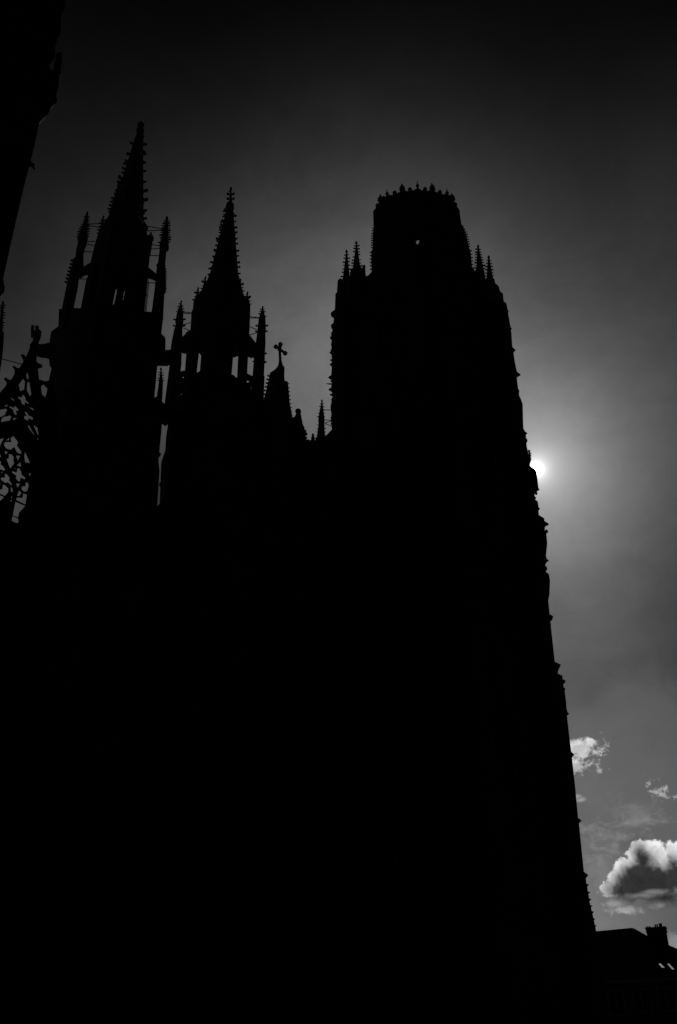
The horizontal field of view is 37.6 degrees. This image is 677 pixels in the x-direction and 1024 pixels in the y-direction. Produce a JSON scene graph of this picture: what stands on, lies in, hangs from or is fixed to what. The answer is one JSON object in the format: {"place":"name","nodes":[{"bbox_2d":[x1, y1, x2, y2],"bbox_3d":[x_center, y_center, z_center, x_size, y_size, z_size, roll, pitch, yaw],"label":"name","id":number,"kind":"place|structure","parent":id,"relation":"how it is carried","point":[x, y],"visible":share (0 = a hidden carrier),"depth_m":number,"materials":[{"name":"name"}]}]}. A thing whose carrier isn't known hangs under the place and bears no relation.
{"place":"outdoors","nodes":[
{"label":"outdoors","id":0,"kind":"place"},
{"bbox_2d":[0,0,676,947],"label":"sky","id":1,"kind":"structure","parent":0,"point":[550,126],"materials":[{"name":"grey"}]},
{"label":"pavement","id":2,"kind":"structure","parent":0,"visible":0},
{"bbox_2d":[0,0,608,1023],"bbox_3d":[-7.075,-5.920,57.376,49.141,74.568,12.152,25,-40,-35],"label":"cathedral","id":3,"kind":"structure","parent":2,"relation":"on","point":[284,730],"depth_m":50.62,"materials":[{"name":"stone"}]},
{"label":"ground","id":4,"kind":"structure","parent":0,"visible":0},
{"bbox_2d":[596,923,676,1023],"bbox_3d":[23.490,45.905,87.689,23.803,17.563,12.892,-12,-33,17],"label":"house","id":5,"kind":"structure","parent":4,"relation":"on","point":[639,971],"depth_m":85.60,"materials":[{"name":"stone"}]},
{"bbox_2d":[606,991,626,1015],"bbox_3d":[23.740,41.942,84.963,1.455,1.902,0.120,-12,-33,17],"label":"window","id":6,"kind":"structure","parent":5,"relation":"in","point":[616,999],"depth_m":84.95,"materials":[{"name":"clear glass"}]},
{"bbox_2d":[631,988,652,1012],"bbox_3d":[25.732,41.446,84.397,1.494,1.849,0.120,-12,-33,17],"label":"window","id":7,"kind":"structure","parent":5,"relation":"in","point":[642,1003],"depth_m":84.39,"materials":[{"name":"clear glass"}]},
{"bbox_2d":[656,987,676,1011],"bbox_3d":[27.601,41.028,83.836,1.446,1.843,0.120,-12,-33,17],"label":"window","id":8,"kind":"structure","parent":5,"relation":"in","point":[665,995],"depth_m":83.84,"materials":[{"name":"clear glass"}]}
]}

